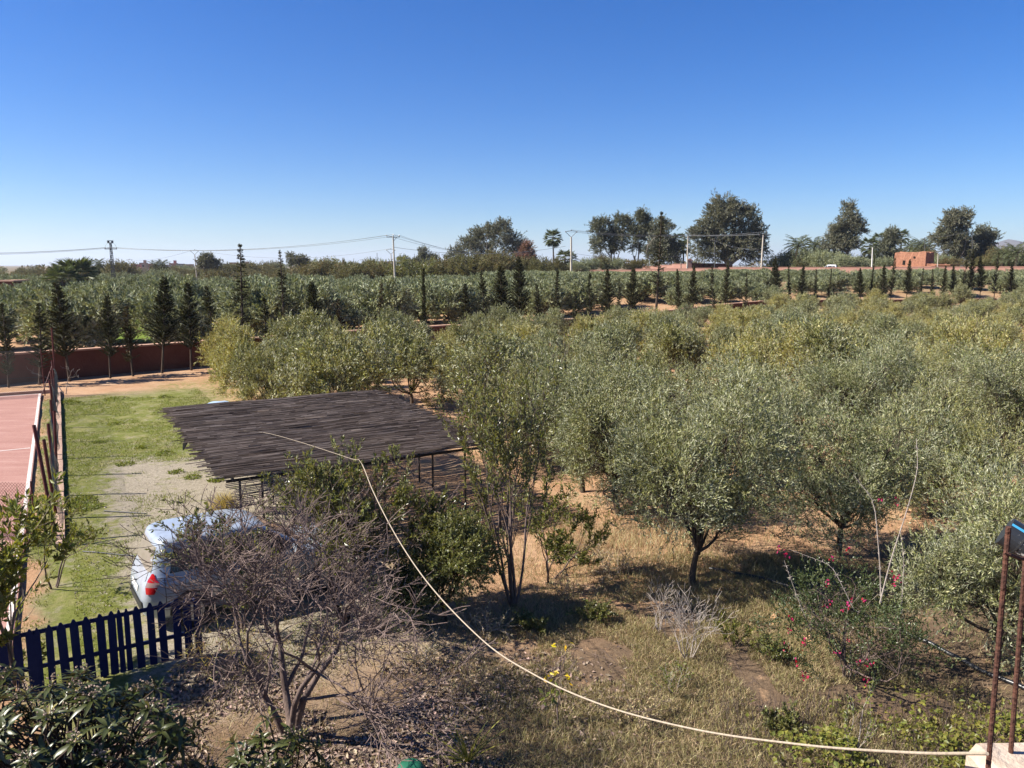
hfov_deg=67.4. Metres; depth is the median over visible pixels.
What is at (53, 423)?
wire fence
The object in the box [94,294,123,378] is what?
conifer tree
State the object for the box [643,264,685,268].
compound wall
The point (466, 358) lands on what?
olive tree
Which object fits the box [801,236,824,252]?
palm tree
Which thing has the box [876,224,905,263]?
narrow tree
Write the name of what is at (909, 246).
palm tree
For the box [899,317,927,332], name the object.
olive tree
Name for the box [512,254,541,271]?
thicket tree
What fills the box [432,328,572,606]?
tall shrub
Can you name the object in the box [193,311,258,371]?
olive tree
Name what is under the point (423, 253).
tree
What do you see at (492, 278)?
olive tree
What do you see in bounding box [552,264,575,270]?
thicket tree
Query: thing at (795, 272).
olive tree
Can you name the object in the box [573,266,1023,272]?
road wall
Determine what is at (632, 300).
conifer tree
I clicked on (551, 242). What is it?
palm tree
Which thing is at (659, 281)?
conifer tree
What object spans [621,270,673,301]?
olive tree
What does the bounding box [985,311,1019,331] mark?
olive tree
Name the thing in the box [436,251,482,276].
thicket tree
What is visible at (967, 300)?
olive tree
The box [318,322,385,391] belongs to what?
olive tree
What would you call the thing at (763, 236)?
power pole
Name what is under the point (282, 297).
conifer tree
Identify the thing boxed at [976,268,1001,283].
olive tree
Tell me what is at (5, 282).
mud hut
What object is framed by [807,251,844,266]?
orchard tree
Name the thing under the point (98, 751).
leaf bush
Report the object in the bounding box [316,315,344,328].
olive tree
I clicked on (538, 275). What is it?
olive tree
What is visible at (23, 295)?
olive tree
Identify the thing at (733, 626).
weed shrub
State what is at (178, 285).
olive tree
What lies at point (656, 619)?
dry shrub
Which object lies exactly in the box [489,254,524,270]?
thicket tree
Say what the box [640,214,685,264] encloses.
eucalyptus tree
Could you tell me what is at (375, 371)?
olive tree
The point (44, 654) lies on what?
yellowing sprig
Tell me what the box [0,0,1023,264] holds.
sky
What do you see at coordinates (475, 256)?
thicket tree
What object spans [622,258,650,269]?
round shrub
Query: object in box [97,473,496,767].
bare tree
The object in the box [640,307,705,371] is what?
olive tree
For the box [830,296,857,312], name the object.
olive tree
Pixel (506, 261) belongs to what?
thicket tree
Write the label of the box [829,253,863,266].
orchard tree
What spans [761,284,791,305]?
olive tree
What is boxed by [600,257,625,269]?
round shrub
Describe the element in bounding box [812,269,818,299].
conifer tree
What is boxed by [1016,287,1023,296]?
olive tree
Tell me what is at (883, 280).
conifer tree
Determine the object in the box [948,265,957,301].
conifer tree
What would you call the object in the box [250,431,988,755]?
rope
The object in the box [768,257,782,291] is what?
conifer tree
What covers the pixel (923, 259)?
mud building
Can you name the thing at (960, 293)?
olive tree
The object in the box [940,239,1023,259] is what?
hills
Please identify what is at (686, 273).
olive tree
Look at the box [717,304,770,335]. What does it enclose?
olive tree
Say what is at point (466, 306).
conifer tree
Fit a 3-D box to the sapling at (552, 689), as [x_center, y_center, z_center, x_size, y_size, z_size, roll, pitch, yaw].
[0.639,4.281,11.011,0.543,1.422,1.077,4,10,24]
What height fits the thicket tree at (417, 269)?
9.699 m
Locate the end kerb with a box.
[0,389,49,395]
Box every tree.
[0,281,52,340]
[0,303,14,387]
[0,466,85,690]
[12,269,31,275]
[24,302,52,384]
[26,266,44,274]
[35,265,48,276]
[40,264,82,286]
[43,282,82,381]
[44,279,146,340]
[46,256,100,282]
[89,258,107,271]
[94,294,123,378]
[96,258,142,277]
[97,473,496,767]
[101,271,128,278]
[121,306,142,375]
[134,272,218,325]
[139,268,179,278]
[141,277,181,373]
[145,489,299,631]
[146,260,161,271]
[149,289,225,337]
[154,259,171,270]
[157,268,185,275]
[163,270,182,276]
[173,263,192,268]
[174,282,203,370]
[178,267,191,274]
[187,268,202,279]
[193,251,223,277]
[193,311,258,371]
[197,267,231,279]
[201,286,222,346]
[205,319,276,396]
[205,339,247,385]
[210,276,303,336]
[216,275,276,317]
[220,261,237,278]
[222,336,291,400]
[229,244,254,332]
[231,261,267,277]
[238,268,262,275]
[244,266,275,278]
[254,323,331,384]
[255,260,274,278]
[255,297,271,348]
[256,304,337,349]
[257,260,284,274]
[266,267,292,277]
[266,317,404,398]
[267,261,291,271]
[268,267,289,276]
[274,250,292,322]
[283,260,335,276]
[284,251,310,267]
[286,275,367,329]
[301,287,347,325]
[304,282,327,319]
[310,255,338,275]
[313,255,347,277]
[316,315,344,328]
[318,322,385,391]
[325,261,378,278]
[332,280,367,317]
[335,298,345,330]
[343,258,380,268]
[348,275,421,328]
[351,256,396,278]
[359,304,420,344]
[360,336,383,385]
[362,257,385,264]
[365,319,456,407]
[377,282,387,318]
[382,257,418,278]
[389,253,443,277]
[392,312,434,342]
[397,273,446,321]
[410,254,421,262]
[410,276,489,324]
[417,244,441,264]
[420,268,428,325]
[420,328,464,379]
[421,253,457,275]
[425,336,470,395]
[426,253,458,276]
[429,320,551,411]
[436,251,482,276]
[443,215,534,259]
[444,320,485,351]
[447,253,495,277]
[455,283,474,326]
[460,308,490,332]
[467,280,515,319]
[469,350,559,469]
[471,248,509,274]
[475,271,515,290]
[476,272,490,323]
[476,319,508,336]
[477,247,515,272]
[483,302,525,330]
[487,265,514,319]
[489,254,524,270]
[490,312,543,336]
[492,278,531,312]
[495,318,543,352]
[497,334,556,392]
[509,256,531,317]
[510,276,573,316]
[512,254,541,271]
[512,272,540,288]
[513,321,574,359]
[513,338,675,494]
[515,239,538,261]
[522,256,561,271]
[524,303,571,345]
[528,270,554,280]
[530,272,579,288]
[532,335,629,409]
[533,283,542,317]
[539,343,713,515]
[540,256,564,270]
[543,229,562,259]
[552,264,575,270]
[552,270,561,313]
[557,248,574,267]
[557,321,570,338]
[557,326,594,360]
[561,252,577,264]
[561,271,587,286]
[562,311,603,342]
[567,311,641,383]
[570,312,591,329]
[571,291,578,323]
[578,315,646,373]
[583,269,628,307]
[584,204,657,268]
[584,271,627,279]
[585,273,594,319]
[593,354,808,584]
[594,308,622,323]
[599,268,616,317]
[602,271,628,293]
[607,344,675,391]
[608,303,632,318]
[616,287,620,310]
[619,351,741,455]
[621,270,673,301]
[623,267,642,310]
[624,309,640,320]
[625,307,659,329]
[629,306,675,361]
[630,306,665,320]
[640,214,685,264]
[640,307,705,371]
[645,318,730,381]
[649,211,667,311]
[661,271,689,295]
[662,284,703,307]
[662,307,673,317]
[664,308,688,324]
[671,314,704,336]
[673,232,686,261]
[673,269,684,307]
[673,276,708,300]
[674,339,849,477]
[675,301,695,317]
[677,240,690,263]
[679,314,703,331]
[681,271,701,276]
[683,188,773,266]
[686,265,699,307]
[686,304,714,326]
[692,330,801,429]
[695,269,723,295]
[701,306,737,328]
[701,308,735,343]
[701,320,778,402]
[704,276,743,302]
[706,320,743,362]
[708,266,716,307]
[709,272,735,279]
[711,301,728,314]
[715,303,750,326]
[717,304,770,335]
[720,260,731,303]
[729,372,966,564]
[730,314,797,362]
[733,269,757,280]
[735,274,765,296]
[740,281,770,300]
[742,305,754,313]
[743,273,748,307]
[746,304,801,357]
[749,303,765,316]
[752,269,783,286]
[755,301,784,319]
[757,305,827,377]
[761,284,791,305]
[763,253,792,266]
[766,292,789,310]
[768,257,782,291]
[768,317,834,397]
[773,326,941,440]
[777,249,808,266]
[779,269,793,277]
[780,298,802,313]
[782,269,807,281]
[783,234,814,265]
[783,274,817,294]
[784,252,815,266]
[787,266,791,302]
[787,298,824,320]
[789,312,902,416]
[795,293,822,308]
[797,248,830,266]
[797,264,806,295]
[799,311,811,322]
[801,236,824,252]
[802,310,841,331]
[804,269,818,277]
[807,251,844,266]
[807,307,850,334]
[808,268,834,289]
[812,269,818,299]
[816,269,852,294]
[818,198,870,254]
[818,303,855,320]
[821,289,856,310]
[826,268,831,298]
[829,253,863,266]
[830,249,853,266]
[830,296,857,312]
[833,304,866,331]
[836,363,1023,527]
[841,269,869,286]
[841,312,892,338]
[843,255,872,266]
[847,329,875,341]
[848,292,862,308]
[852,272,890,294]
[854,424,1023,677]
[855,268,865,296]
[856,296,876,309]
[856,307,886,328]
[858,252,878,259]
[860,236,879,254]
[862,269,879,276]
[862,295,889,311]
[862,309,930,347]
[863,287,891,301]
[863,301,891,318]
[864,331,890,358]
[866,245,883,258]
[869,255,893,266]
[869,336,948,402]
[870,254,874,297]
[871,232,883,248]
[872,332,977,443]
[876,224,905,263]
[876,269,904,288]
[877,265,888,295]
[883,297,899,310]
[885,302,908,318]
[888,258,896,302]
[891,330,1009,428]
[892,273,924,293]
[894,299,915,314]
[895,229,911,247]
[896,312,920,324]
[896,314,923,325]
[897,240,920,251]
[897,329,933,356]
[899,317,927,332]
[902,259,913,295]
[902,291,923,310]
[909,236,933,251]
[910,292,940,314]
[911,268,937,286]
[915,248,945,258]
[917,241,938,251]
[917,313,963,349]
[918,268,923,296]
[918,305,942,321]
[920,308,1022,397]
[922,310,956,328]
[925,205,980,263]
[925,289,956,311]
[928,269,949,281]
[930,269,933,294]
[934,253,955,263]
[935,269,977,292]
[935,311,1001,350]
[936,256,969,266]
[939,266,948,293]
[941,337,1023,473]
[943,307,968,323]
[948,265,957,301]
[950,282,975,305]
[951,304,971,318]
[958,269,987,289]
[959,250,969,302]
[959,300,981,312]
[959,301,995,317]
[961,297,977,306]
[965,249,976,290]
[967,314,987,329]
[968,221,1006,259]
[968,257,994,266]
[974,256,986,300]
[975,254,1013,266]
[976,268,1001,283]
[977,296,993,303]
[978,298,1000,319]
[981,317,1023,353]
[981,318,1023,353]
[982,245,1022,257]
[982,311,1010,323]
[984,335,1023,387]
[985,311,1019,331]
[987,274,1017,292]
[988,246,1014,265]
[988,269,1004,275]
[990,300,1019,324]
[991,251,999,300]
[997,288,1023,310]
[999,268,1021,277]
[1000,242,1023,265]
[1004,250,1023,265]
[1004,303,1023,334]
[1005,262,1015,291]
[1011,323,1023,350]
[1012,297,1023,311]
[1013,269,1023,280]
[1014,272,1023,288]
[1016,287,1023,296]
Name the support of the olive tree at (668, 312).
on the ground at (182, 385)
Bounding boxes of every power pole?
[107,240,116,278]
[386,234,399,277]
[565,230,576,270]
[686,236,690,267]
[711,237,718,267]
[759,231,766,266]
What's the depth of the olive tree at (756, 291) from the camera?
102.06 m
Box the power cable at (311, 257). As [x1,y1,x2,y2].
[199,248,390,257]
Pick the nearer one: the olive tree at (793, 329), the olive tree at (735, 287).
the olive tree at (793, 329)
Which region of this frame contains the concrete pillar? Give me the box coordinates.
[965,526,1023,767]
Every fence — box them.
[0,349,45,395]
[0,481,34,540]
[0,595,202,698]
[23,328,63,552]
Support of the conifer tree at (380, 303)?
on the ground at (182, 385)
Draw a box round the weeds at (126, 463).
[11,395,224,549]
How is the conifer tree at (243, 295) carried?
on the ground at (182, 385)
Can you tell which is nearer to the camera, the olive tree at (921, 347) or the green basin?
the green basin
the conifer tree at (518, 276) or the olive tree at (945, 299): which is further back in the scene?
the olive tree at (945, 299)
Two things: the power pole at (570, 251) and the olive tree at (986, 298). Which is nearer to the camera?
the olive tree at (986, 298)
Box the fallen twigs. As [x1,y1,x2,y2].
[167,633,801,767]
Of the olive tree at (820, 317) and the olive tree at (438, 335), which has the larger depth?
the olive tree at (820, 317)
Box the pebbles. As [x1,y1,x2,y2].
[66,436,454,698]
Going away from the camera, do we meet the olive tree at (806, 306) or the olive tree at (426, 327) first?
the olive tree at (426, 327)
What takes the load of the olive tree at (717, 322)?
on the ground at (182, 385)
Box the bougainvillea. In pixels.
[741,438,956,691]
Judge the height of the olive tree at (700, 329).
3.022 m
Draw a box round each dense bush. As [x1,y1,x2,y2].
[358,547,449,636]
[384,503,509,621]
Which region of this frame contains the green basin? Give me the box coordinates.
[397,758,424,767]
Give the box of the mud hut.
[0,280,28,287]
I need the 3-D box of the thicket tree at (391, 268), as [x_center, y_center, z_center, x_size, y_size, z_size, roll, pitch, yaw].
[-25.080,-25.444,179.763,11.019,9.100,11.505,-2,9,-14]
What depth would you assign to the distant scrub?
729.00 m
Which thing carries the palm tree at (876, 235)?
on the ground at (182, 385)
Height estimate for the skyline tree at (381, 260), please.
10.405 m
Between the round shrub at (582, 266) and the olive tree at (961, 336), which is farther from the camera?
the round shrub at (582, 266)
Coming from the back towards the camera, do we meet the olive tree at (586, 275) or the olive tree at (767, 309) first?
the olive tree at (586, 275)
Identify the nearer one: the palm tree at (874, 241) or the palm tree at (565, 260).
the palm tree at (565, 260)
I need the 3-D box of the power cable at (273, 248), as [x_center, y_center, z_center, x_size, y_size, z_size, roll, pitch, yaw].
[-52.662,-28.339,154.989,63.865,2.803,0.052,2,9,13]
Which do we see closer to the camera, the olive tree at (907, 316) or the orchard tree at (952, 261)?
the olive tree at (907, 316)
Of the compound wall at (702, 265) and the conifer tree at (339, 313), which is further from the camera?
the compound wall at (702, 265)
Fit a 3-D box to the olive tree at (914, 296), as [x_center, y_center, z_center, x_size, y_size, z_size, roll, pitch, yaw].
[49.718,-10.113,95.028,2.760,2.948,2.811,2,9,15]
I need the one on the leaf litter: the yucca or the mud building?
the yucca
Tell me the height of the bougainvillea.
4.110 m
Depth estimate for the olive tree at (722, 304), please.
84.18 m
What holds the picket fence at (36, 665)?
on the ground at (182, 385)
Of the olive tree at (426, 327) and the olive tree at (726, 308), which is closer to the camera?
the olive tree at (426, 327)
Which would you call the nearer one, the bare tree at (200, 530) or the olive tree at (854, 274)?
the bare tree at (200, 530)
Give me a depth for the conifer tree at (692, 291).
86.83 m
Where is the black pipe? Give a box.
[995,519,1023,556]
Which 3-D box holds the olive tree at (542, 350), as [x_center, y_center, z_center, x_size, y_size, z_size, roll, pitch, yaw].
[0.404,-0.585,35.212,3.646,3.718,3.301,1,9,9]
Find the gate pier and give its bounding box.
[688,259,692,267]
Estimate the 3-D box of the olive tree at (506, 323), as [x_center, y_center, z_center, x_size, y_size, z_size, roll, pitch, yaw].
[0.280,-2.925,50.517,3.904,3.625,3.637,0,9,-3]
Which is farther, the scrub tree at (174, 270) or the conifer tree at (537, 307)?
the scrub tree at (174, 270)
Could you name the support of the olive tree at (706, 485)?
on the ground at (182, 385)
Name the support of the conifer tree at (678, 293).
on the ground at (182, 385)
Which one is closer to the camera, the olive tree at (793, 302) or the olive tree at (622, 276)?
the olive tree at (793, 302)
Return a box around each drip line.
[82,551,134,555]
[104,510,147,513]
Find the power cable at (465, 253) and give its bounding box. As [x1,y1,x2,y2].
[395,246,564,253]
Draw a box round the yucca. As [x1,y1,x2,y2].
[424,714,507,766]
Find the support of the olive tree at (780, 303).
on the ground at (182, 385)
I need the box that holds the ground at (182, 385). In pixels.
[0,265,1023,767]
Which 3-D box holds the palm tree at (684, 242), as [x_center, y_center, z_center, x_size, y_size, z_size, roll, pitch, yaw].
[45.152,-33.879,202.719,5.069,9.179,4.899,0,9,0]
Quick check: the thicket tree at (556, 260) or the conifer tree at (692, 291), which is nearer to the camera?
the conifer tree at (692, 291)
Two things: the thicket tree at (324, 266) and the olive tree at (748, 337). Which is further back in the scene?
the thicket tree at (324, 266)
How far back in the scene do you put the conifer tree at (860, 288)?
99.47 m
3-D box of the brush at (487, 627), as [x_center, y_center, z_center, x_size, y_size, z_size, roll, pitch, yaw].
[-0.487,4.331,13.834,1.358,0.981,1.250,0,9,0]
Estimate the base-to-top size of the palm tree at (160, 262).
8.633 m
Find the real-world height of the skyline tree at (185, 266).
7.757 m
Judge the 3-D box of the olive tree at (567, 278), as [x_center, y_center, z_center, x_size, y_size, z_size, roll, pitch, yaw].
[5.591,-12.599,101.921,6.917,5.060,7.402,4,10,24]
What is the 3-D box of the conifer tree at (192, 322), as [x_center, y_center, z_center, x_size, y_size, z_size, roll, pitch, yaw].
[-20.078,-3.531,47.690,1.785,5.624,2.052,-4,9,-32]
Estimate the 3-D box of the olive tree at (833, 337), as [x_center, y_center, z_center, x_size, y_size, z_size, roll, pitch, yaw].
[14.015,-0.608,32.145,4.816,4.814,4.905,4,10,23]
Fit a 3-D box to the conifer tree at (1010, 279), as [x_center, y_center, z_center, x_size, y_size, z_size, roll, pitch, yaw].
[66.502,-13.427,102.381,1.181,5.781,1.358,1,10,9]
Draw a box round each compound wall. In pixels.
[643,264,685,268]
[692,263,732,267]
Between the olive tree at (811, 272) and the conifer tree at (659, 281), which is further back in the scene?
the olive tree at (811, 272)
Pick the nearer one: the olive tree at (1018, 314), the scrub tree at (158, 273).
the olive tree at (1018, 314)
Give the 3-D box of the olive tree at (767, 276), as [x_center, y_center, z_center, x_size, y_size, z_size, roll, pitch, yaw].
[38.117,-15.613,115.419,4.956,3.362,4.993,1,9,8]
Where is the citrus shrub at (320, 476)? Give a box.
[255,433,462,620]
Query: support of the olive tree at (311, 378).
on the ground at (182, 385)
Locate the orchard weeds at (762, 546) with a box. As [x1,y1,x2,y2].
[551,425,996,630]
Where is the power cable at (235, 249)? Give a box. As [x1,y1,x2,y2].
[112,234,392,249]
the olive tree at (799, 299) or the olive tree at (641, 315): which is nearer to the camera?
the olive tree at (641, 315)
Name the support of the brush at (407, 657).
on the ground at (182, 385)
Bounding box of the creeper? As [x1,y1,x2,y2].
[697,672,1023,767]
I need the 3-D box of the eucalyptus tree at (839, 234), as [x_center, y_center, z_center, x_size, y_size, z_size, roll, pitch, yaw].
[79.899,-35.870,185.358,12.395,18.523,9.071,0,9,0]
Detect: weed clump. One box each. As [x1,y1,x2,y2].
[510,607,548,633]
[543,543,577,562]
[565,598,618,623]
[755,632,801,660]
[760,698,816,738]
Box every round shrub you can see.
[569,260,590,271]
[580,256,601,269]
[587,254,613,269]
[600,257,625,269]
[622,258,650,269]
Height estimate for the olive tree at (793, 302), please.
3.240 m
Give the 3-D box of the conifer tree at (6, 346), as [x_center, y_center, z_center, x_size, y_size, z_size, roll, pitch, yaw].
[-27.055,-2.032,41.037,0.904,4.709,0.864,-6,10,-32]
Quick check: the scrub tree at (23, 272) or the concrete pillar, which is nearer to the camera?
the concrete pillar
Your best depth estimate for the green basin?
9.88 m
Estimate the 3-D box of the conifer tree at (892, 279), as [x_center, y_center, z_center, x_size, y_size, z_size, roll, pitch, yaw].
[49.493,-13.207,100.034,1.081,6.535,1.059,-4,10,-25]
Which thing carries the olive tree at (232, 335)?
on the ground at (182, 385)
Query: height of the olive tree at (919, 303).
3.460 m
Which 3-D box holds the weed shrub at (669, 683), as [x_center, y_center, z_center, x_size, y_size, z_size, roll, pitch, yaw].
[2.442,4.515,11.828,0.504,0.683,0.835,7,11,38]
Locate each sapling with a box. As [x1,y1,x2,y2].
[531,642,581,726]
[843,678,879,753]
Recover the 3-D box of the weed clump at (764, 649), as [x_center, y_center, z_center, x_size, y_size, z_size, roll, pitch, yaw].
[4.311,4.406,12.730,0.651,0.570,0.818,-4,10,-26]
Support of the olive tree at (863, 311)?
on the ground at (182, 385)
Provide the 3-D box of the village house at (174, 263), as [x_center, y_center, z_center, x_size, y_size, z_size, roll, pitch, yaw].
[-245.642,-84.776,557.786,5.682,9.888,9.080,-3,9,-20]
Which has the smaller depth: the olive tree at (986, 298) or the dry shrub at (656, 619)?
the dry shrub at (656, 619)
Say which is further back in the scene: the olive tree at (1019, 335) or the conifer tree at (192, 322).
the olive tree at (1019, 335)
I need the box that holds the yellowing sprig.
[9,641,46,666]
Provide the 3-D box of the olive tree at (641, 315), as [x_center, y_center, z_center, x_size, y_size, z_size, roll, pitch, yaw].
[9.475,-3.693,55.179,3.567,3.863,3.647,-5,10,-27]
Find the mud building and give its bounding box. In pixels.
[891,251,960,266]
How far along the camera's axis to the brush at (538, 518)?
19.21 m
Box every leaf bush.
[0,660,46,767]
[0,662,219,767]
[208,706,334,767]
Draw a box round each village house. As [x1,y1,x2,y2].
[139,260,147,273]
[169,260,176,265]
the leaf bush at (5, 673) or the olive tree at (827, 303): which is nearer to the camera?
the leaf bush at (5, 673)
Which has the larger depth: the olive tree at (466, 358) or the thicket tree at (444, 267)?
the thicket tree at (444, 267)
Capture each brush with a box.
[277,616,345,671]
[391,617,457,674]
[439,641,503,701]
[450,596,520,642]
[513,506,560,532]
[545,566,605,603]
[572,525,610,557]
[586,682,676,738]
[587,549,634,585]
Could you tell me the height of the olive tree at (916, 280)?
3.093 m
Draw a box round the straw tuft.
[202,488,237,510]
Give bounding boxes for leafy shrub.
[18,493,110,588]
[499,459,619,581]
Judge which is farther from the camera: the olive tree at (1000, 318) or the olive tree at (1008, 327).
the olive tree at (1000, 318)
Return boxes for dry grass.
[172,548,1023,767]
[427,487,881,627]
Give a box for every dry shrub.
[167,613,277,700]
[644,587,736,660]
[646,575,675,631]
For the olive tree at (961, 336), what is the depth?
34.93 m
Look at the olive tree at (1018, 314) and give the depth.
71.95 m
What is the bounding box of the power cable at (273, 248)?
[117,235,397,250]
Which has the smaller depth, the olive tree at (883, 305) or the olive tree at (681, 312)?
the olive tree at (681, 312)
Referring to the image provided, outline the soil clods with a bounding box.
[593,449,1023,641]
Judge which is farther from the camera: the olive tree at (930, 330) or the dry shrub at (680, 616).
the olive tree at (930, 330)
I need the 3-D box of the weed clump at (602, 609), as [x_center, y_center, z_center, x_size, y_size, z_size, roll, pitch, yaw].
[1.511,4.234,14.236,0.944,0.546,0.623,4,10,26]
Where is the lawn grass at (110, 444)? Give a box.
[16,388,365,726]
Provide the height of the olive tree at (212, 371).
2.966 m
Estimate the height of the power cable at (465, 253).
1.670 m
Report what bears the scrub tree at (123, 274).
on the ground at (182, 385)
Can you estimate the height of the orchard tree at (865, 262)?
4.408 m
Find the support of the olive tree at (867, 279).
on the ground at (182, 385)
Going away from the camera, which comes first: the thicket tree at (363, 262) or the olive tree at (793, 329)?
the olive tree at (793, 329)
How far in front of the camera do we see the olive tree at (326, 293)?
68.29 m
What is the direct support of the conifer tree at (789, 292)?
on the ground at (182, 385)
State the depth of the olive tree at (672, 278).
106.92 m
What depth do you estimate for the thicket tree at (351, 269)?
176.07 m
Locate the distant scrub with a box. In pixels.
[1,257,968,271]
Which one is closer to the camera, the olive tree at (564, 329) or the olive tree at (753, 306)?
the olive tree at (564, 329)
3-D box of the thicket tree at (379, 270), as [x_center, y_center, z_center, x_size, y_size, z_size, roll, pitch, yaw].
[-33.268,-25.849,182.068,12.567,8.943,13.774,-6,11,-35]
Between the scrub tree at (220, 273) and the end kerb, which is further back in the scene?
the scrub tree at (220, 273)
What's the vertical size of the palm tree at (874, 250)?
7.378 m
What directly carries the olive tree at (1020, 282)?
on the ground at (182, 385)
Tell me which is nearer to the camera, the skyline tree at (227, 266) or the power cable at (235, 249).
the power cable at (235, 249)
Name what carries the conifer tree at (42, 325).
on the ground at (182, 385)
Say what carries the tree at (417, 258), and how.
on the ground at (182, 385)
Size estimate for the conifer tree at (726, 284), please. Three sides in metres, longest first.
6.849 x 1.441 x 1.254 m
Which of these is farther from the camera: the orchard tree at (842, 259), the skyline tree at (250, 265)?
the skyline tree at (250, 265)
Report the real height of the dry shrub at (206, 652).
1.182 m
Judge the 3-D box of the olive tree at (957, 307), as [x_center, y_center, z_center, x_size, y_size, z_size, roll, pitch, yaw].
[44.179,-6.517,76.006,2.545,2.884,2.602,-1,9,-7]
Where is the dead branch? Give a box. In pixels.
[27,367,79,393]
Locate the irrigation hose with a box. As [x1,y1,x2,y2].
[709,567,1023,689]
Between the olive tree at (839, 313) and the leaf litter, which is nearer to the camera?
the leaf litter
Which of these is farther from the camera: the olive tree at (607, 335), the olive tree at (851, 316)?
the olive tree at (851, 316)
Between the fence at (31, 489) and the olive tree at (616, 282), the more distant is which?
the olive tree at (616, 282)
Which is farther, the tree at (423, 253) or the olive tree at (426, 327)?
the tree at (423, 253)
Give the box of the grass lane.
[106,319,154,343]
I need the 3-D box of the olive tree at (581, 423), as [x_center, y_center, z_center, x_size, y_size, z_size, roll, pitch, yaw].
[2.886,1.349,19.886,4.641,4.632,5.096,0,9,-2]
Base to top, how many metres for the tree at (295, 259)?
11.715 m
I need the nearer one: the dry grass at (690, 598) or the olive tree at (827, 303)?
the dry grass at (690, 598)
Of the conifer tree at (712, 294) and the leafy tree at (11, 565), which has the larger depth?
the conifer tree at (712, 294)
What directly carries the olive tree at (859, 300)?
on the ground at (182, 385)
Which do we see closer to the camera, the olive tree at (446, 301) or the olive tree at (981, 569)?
the olive tree at (981, 569)
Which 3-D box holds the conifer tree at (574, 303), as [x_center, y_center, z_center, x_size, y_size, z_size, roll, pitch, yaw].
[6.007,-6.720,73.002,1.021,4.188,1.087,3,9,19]
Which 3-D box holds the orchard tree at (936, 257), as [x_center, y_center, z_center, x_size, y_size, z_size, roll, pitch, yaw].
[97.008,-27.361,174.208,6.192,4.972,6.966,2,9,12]
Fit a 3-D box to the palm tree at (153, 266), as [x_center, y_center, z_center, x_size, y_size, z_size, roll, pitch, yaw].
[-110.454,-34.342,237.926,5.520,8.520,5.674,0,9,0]
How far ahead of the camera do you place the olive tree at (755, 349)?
29.69 m
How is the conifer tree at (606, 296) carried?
on the ground at (182, 385)
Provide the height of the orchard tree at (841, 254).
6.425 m
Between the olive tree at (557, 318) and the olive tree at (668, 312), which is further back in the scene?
the olive tree at (668, 312)
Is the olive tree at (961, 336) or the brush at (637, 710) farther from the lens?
the olive tree at (961, 336)
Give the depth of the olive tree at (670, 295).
96.24 m
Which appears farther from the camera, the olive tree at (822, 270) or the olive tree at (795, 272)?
the olive tree at (795, 272)
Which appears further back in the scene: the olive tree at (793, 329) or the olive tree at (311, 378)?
the olive tree at (793, 329)
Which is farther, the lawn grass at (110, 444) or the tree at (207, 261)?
the tree at (207, 261)
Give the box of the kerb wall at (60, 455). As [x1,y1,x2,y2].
[55,389,64,548]
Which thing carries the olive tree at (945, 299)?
on the ground at (182, 385)
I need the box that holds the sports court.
[0,393,40,677]
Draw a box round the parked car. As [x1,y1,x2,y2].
[130,509,358,626]
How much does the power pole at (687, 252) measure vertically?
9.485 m
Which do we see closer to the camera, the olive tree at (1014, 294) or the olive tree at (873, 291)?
the olive tree at (1014, 294)
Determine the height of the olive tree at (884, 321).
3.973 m
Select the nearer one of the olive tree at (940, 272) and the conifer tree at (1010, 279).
the conifer tree at (1010, 279)
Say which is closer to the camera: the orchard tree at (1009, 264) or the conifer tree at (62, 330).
the conifer tree at (62, 330)
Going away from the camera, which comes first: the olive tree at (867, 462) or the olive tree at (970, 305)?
the olive tree at (867, 462)
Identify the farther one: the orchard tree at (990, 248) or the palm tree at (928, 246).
the palm tree at (928, 246)
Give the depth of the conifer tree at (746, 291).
94.82 m
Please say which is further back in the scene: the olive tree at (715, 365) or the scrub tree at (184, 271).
the scrub tree at (184, 271)
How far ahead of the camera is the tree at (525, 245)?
220.97 m
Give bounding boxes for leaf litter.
[113,637,656,767]
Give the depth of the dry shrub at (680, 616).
12.72 m
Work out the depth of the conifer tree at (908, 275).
99.98 m
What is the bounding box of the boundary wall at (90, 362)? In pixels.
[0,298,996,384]
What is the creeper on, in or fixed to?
on the ground at (182, 385)
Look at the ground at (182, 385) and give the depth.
15.11 m
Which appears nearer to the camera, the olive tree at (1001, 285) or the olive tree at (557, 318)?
the olive tree at (557, 318)
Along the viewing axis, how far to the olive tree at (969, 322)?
43.98 m
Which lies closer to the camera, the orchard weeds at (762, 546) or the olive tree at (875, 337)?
the orchard weeds at (762, 546)
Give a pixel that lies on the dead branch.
(57, 384)
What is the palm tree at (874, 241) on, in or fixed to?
on the ground at (182, 385)
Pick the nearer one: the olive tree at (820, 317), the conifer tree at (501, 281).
the olive tree at (820, 317)
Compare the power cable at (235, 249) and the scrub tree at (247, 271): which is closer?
the power cable at (235, 249)
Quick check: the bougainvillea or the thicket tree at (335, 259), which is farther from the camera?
the thicket tree at (335, 259)
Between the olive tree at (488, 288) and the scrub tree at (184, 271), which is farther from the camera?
the scrub tree at (184, 271)
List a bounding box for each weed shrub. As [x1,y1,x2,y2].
[649,658,693,694]
[709,609,756,647]
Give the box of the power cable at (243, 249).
[105,235,385,250]
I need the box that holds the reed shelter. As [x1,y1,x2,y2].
[157,390,507,539]
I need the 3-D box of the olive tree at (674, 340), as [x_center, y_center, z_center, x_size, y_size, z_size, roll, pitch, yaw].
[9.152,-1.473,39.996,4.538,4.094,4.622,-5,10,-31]
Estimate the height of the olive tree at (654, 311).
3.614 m

